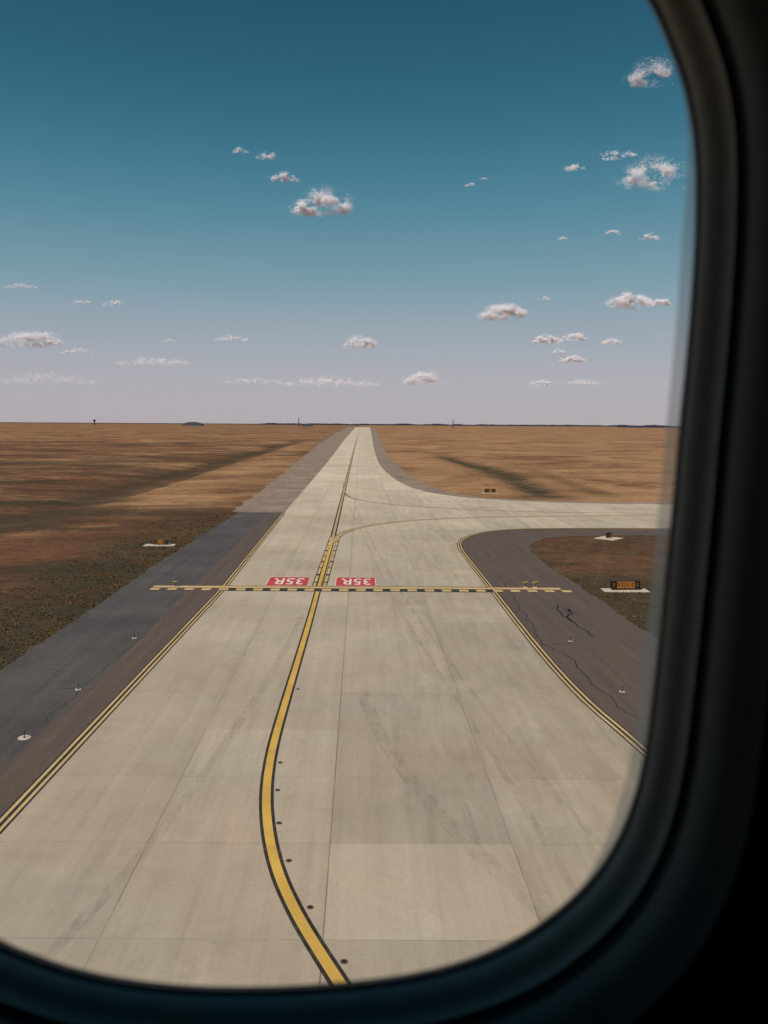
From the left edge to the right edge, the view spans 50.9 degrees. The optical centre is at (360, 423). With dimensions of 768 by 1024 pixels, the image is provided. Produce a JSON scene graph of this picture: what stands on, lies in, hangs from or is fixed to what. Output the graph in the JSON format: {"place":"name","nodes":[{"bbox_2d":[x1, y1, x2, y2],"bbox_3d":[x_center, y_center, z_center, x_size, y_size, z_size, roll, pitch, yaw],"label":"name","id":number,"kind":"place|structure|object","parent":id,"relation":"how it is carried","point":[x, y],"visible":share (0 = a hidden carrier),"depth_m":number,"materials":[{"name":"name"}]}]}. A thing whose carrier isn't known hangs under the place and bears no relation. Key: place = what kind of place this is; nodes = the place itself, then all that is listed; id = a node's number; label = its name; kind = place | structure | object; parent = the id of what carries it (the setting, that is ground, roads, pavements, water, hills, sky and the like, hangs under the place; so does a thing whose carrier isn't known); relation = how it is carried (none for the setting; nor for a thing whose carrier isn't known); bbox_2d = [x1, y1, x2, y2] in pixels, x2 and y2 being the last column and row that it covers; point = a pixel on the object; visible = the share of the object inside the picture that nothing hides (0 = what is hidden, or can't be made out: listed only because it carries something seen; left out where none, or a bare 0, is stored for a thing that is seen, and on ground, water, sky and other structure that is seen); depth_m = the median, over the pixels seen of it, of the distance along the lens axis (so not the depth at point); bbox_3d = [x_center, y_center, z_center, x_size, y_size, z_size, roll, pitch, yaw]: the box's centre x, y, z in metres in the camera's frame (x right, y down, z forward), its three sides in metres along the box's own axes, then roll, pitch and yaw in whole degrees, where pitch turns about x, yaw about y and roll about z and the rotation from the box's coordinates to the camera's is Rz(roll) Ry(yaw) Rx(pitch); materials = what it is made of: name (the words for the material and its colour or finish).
{"place":"outdoors","nodes":[
{"label":"outdoors","id":0,"kind":"place"},
{"bbox_2d":[4,283,37,288],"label":"cloud","id":1,"kind":"structure","parent":0,"point":[23,285],"depth_m":9453.20,"materials":[{"name":"white"}]},
{"bbox_2d":[0,331,62,347],"bbox_3d":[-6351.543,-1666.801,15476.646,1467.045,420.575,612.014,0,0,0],"label":"cloud","id":2,"kind":"structure","parent":0,"point":[45,340],"depth_m":15405.19,"materials":[{"name":"white"}]},
{"bbox_2d":[0,372,96,386],"bbox_3d":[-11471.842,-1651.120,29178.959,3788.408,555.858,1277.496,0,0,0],"label":"cloud","id":3,"kind":"structure","parent":0,"point":[48,378],"depth_m":29187.69,"materials":[{"name":"white"}]},
{"bbox_2d":[61,345,93,353],"bbox_3d":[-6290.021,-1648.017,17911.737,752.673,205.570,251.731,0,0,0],"label":"cloud","id":4,"kind":"structure","parent":0,"point":[75,350],"depth_m":17888.68,"materials":[{"name":"white"}]},
{"bbox_2d":[104,300,123,305],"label":"cloud","id":5,"kind":"structure","parent":0,"point":[113,303],"depth_m":10760.71,"materials":[{"name":"white"}]},
{"bbox_2d":[117,357,188,365],"bbox_3d":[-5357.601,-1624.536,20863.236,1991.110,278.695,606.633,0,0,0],"label":"cloud","id":6,"kind":"structure","parent":0,"point":[163,360],"depth_m":20792.47,"materials":[{"name":"white"}]},
{"bbox_2d":[214,335,248,341],"bbox_3d":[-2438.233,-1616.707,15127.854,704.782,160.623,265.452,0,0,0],"label":"cloud","id":7,"kind":"structure","parent":0,"point":[232,339],"depth_m":15130.97,"materials":[{"name":"white"}]},
{"bbox_2d":[233,147,247,153],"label":"cloud","id":8,"kind":"structure","parent":0,"point":[238,150],"depth_m":4724.87,"materials":[{"name":"white"}]},
{"bbox_2d":[224,376,279,384],"bbox_3d":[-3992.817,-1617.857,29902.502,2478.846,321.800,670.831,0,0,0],"label":"cloud","id":9,"kind":"structure","parent":0,"point":[252,381],"depth_m":29876.47,"materials":[{"name":"white"}]},
{"bbox_2d":[257,152,276,159],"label":"cloud","id":10,"kind":"structure","parent":0,"point":[270,156],"depth_m":4811.17,"materials":[{"name":"white"}]},
{"bbox_2d":[271,171,298,182],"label":"cloud","id":11,"kind":"structure","parent":0,"point":[283,176],"depth_m":5223.88,"materials":[{"name":"white"}]},
{"bbox_2d":[290,187,355,216],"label":"cloud","id":12,"kind":"structure","parent":0,"point":[345,207],"depth_m":5807.06,"materials":[{"name":"white"}]},
{"bbox_2d":[278,374,376,387],"bbox_3d":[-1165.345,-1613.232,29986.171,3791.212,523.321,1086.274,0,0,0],"label":"cloud","id":13,"kind":"structure","parent":0,"point":[325,381],"depth_m":29922.50,"materials":[{"name":"white"}]},
{"bbox_2d":[0,422,665,669],"bbox_3d":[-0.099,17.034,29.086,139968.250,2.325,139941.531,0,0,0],"label":"ground","id":14,"kind":"structure","parent":0,"point":[69,491],"depth_m":240.27,"materials":[{"name":"brown plant"}]},
{"bbox_2d":[0,422,204,423],"bbox_3d":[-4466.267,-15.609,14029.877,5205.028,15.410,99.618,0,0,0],"label":"distant tree line","id":15,"kind":"object","parent":14,"relation":"on","point":[118,423],"visible":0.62,"depth_m":14006.71,"materials":[{"name":"green plant"}]},
{"bbox_2d":[0,512,283,815],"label":"asphalt shoulder","id":16,"kind":"object","parent":14,"relation":"on","point":[86,647],"visible":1,"depth_m":59.56},
{"bbox_2d":[18,731,30,739],"bbox_3d":[-18.092,16.675,43.374,0.680,0.380,0.680,0,0,0],"label":"taxiway edge light","id":17,"kind":"object","parent":16,"relation":"on","point":[24,737],"visible":1,"depth_m":43.34,"materials":[{"name":"concrete"}]},
{"bbox_2d":[143,539,175,545],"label":"airfield guidance sign","id":18,"kind":"object","parent":14,"relation":"on","point":[159,542],"visible":1,"depth_m":111.79,"materials":[{"name":"concrete"}]},
{"bbox_2d":[182,422,203,425],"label":"hangar","id":19,"kind":"structure","parent":14,"relation":"on","point":[192,424],"depth_m":5000.00,"materials":[{"name":"grey metal"}]},
{"bbox_2d":[232,427,354,511],"bbox_3d":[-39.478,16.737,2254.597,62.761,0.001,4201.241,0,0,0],"label":"weathered shoulder","id":20,"kind":"object","parent":14,"relation":"on","point":[282,492],"visible":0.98,"depth_m":236.74},
{"bbox_2d":[0,427,658,985],"bbox_3d":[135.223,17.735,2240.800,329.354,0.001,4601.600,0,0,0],"label":"taxiway","id":21,"kind":"structure","parent":14,"relation":"on","point":[450,775],"depth_m":38.31,"materials":[{"name":"concrete"}]},
{"bbox_2d":[265,577,310,585],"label":"runway designation marking","id":22,"kind":"object","parent":21,"relation":"on","point":[287,581],"visible":1,"depth_m":86.47,"materials":[{"name":"red paint"}]},
{"bbox_2d":[0,429,657,982],"bbox_3d":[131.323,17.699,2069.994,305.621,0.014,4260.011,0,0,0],"label":"taxiway markings","id":23,"kind":"object","parent":21,"relation":"on","point":[320,951],"visible":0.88,"depth_m":49.01,"materials":[{"name":"yellow paint"}]},
{"bbox_2d":[340,959,347,964],"bbox_3d":[-0.532,16.934,25.423,0.270,0.026,0.270,0,0,0],"label":"inset taxiway light","id":24,"kind":"object","parent":21,"relation":"on","point":[343,961],"visible":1,"depth_m":25.40,"materials":[{"name":"metal"}]},
{"bbox_2d":[335,577,375,585],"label":"runway designation marking","id":25,"kind":"object","parent":21,"relation":"on","point":[355,581],"visible":1,"depth_m":86.69,"materials":[{"name":"red paint"}]},
{"bbox_2d":[246,423,636,426],"bbox_3d":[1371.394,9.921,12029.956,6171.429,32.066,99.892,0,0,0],"label":"distant tree line","id":26,"kind":"object","parent":14,"relation":"on","point":[435,424],"visible":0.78,"depth_m":12004.41,"materials":[{"name":"green plant"}]},
{"bbox_2d":[485,489,498,493],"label":"airfield guidance sign","id":27,"kind":"object","parent":14,"relation":"on","point":[490,490],"visible":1,"depth_m":200.39,"materials":[{"name":"concrete"}]},
{"bbox_2d":[370,427,658,503],"bbox_3d":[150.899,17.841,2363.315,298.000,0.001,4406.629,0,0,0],"label":"weathered shoulder","id":28,"kind":"object","parent":14,"relation":"on","point":[389,466],"visible":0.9,"depth_m":243.72},
{"bbox_2d":[462,529,656,735],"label":"asphalt shoulder","id":29,"kind":"object","parent":14,"relation":"on","point":[608,657],"visible":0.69,"depth_m":70.54},
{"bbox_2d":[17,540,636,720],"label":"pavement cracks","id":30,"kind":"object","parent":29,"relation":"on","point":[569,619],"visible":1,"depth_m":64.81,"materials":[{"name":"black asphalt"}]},
{"bbox_2d":[595,532,623,540],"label":"airfield guidance sign","id":31,"kind":"object","parent":14,"relation":"on","point":[608,536],"visible":1,"depth_m":120.85,"materials":[{"name":"concrete"}]},
{"bbox_2d":[601,580,649,591],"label":"airfield guidance sign","id":32,"kind":"object","parent":14,"relation":"on","point":[624,585],"visible":0.97,"depth_m":82.91,"materials":[{"name":"concrete"}]},
{"bbox_2d":[619,425,665,427],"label":"distant tree line","id":33,"kind":"object","parent":14,"relation":"on","point":[652,426],"visible":0.69,"depth_m":7007.16,"materials":[{"name":"green plant"}]},
{"bbox_2d":[0,0,687,425],"label":"sky","id":34,"kind":"structure","parent":0,"point":[122,122],"materials":[{"name":"blue"}]},
{"bbox_2d":[343,336,380,348],"bbox_3d":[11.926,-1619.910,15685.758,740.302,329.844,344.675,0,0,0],"label":"cloud","id":35,"kind":"structure","parent":0,"point":[365,342],"depth_m":15665.21,"materials":[{"name":"white"}]},
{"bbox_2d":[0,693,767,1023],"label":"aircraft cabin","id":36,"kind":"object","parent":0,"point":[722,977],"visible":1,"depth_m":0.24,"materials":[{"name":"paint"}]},
{"bbox_2d":[0,0,695,990],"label":"pane edge","id":37,"kind":"object","parent":36,"relation":"attached to","point":[662,538],"visible":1,"depth_m":0.27,"materials":[{"name":"glass"}]},
{"bbox_2d":[0,0,700,996],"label":"seal","id":38,"kind":"object","parent":36,"relation":"attached to","point":[580,896],"visible":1,"depth_m":0.26,"materials":[{"name":"rubber"}]},
{"bbox_2d":[0,0,735,1023],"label":"reveal","id":39,"kind":"object","parent":36,"relation":"attached to","point":[590,918],"visible":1,"depth_m":0.26,"materials":[{"name":"grey plastic"}]},
{"bbox_2d":[0,0,749,1023],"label":"groove","id":40,"kind":"object","parent":36,"relation":"attached to","point":[604,944],"visible":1,"depth_m":0.25,"materials":[{"name":"rubber"}]},
{"bbox_2d":[0,0,767,1023],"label":"trim","id":41,"kind":"structure","parent":36,"relation":"attached to","point":[636,970],"depth_m":0.25,"materials":[{"name":"black plastic"}]},
{"bbox_2d":[401,368,442,385],"bbox_3d":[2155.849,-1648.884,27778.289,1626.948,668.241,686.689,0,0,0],"label":"cloud","id":42,"kind":"structure","parent":0,"point":[413,380],"depth_m":27723.86,"materials":[{"name":"white"}]},
{"bbox_2d":[477,301,527,320],"bbox_3d":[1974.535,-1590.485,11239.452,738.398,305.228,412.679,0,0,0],"label":"cloud","id":43,"kind":"structure","parent":0,"point":[514,311],"depth_m":11245.92,"materials":[{"name":"white"}]},
{"bbox_2d":[528,380,550,387],"bbox_3d":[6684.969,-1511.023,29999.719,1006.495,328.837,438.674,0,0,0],"label":"cloud","id":44,"kind":"structure","parent":0,"point":[545,383],"depth_m":30030.57,"materials":[{"name":"white"}]},
{"bbox_2d":[532,333,562,344],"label":"cloud","id":45,"kind":"structure","parent":0,"point":[544,339],"depth_m":14947.35,"materials":[{"name":"white"}]},
{"bbox_2d":[553,349,564,353],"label":"cloud","id":46,"kind":"structure","parent":0,"point":[556,352],"depth_m":17402.53,"materials":[{"name":"white"}]},
{"bbox_2d":[559,355,584,362],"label":"cloud","id":47,"kind":"structure","parent":0,"point":[574,359],"depth_m":19352.33,"materials":[{"name":"white"}]},
{"bbox_2d":[563,163,584,172],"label":"cloud","id":48,"kind":"structure","parent":0,"point":[573,168],"depth_m":4987.77,"materials":[{"name":"white"}]},
{"bbox_2d":[562,333,587,340],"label":"cloud","id":49,"kind":"structure","parent":0,"point":[579,336],"depth_m":14513.42,"materials":[{"name":"white"}]},
{"bbox_2d":[568,378,597,384],"bbox_3d":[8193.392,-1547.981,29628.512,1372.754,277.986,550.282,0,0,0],"label":"cloud","id":50,"kind":"structure","parent":0,"point":[584,382],"depth_m":29636.20,"materials":[{"name":"white"}]},
{"bbox_2d":[601,149,618,160],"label":"cloud","id":51,"kind":"structure","parent":0,"point":[610,154],"depth_m":4764.66,"materials":[{"name":"white"}]},
{"bbox_2d":[601,338,621,344],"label":"cloud","id":52,"kind":"structure","parent":0,"point":[606,342],"depth_m":15284.41,"materials":[{"name":"white"}]},
{"bbox_2d":[622,150,637,157],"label":"cloud","id":53,"kind":"structure","parent":0,"point":[633,154],"depth_m":4741.54,"materials":[{"name":"white"}]},
{"bbox_2d":[606,292,656,309],"bbox_3d":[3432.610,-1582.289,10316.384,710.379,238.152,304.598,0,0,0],"label":"cloud","id":54,"kind":"structure","parent":0,"point":[623,300],"depth_m":10282.59,"materials":[{"name":"white"}]},
{"bbox_2d":[624,56,672,89],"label":"cloud","id":55,"kind":"structure","parent":0,"point":[656,71],"depth_m":3665.22,"materials":[{"name":"white"}]},
{"bbox_2d":[612,153,686,193],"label":"cloud","id":56,"kind":"structure","parent":0,"point":[662,169],"depth_m":5087.65,"materials":[{"name":"white"}]},
{"bbox_2d":[639,233,659,239],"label":"cloud","id":57,"kind":"structure","parent":0,"point":[648,237],"depth_m":6824.54,"materials":[{"name":"white"}]},
{"bbox_2d":[652,299,669,306],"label":"cloud","id":58,"kind":"structure","parent":0,"point":[662,302],"depth_m":10407.78,"materials":[{"name":"white"}]}
]}

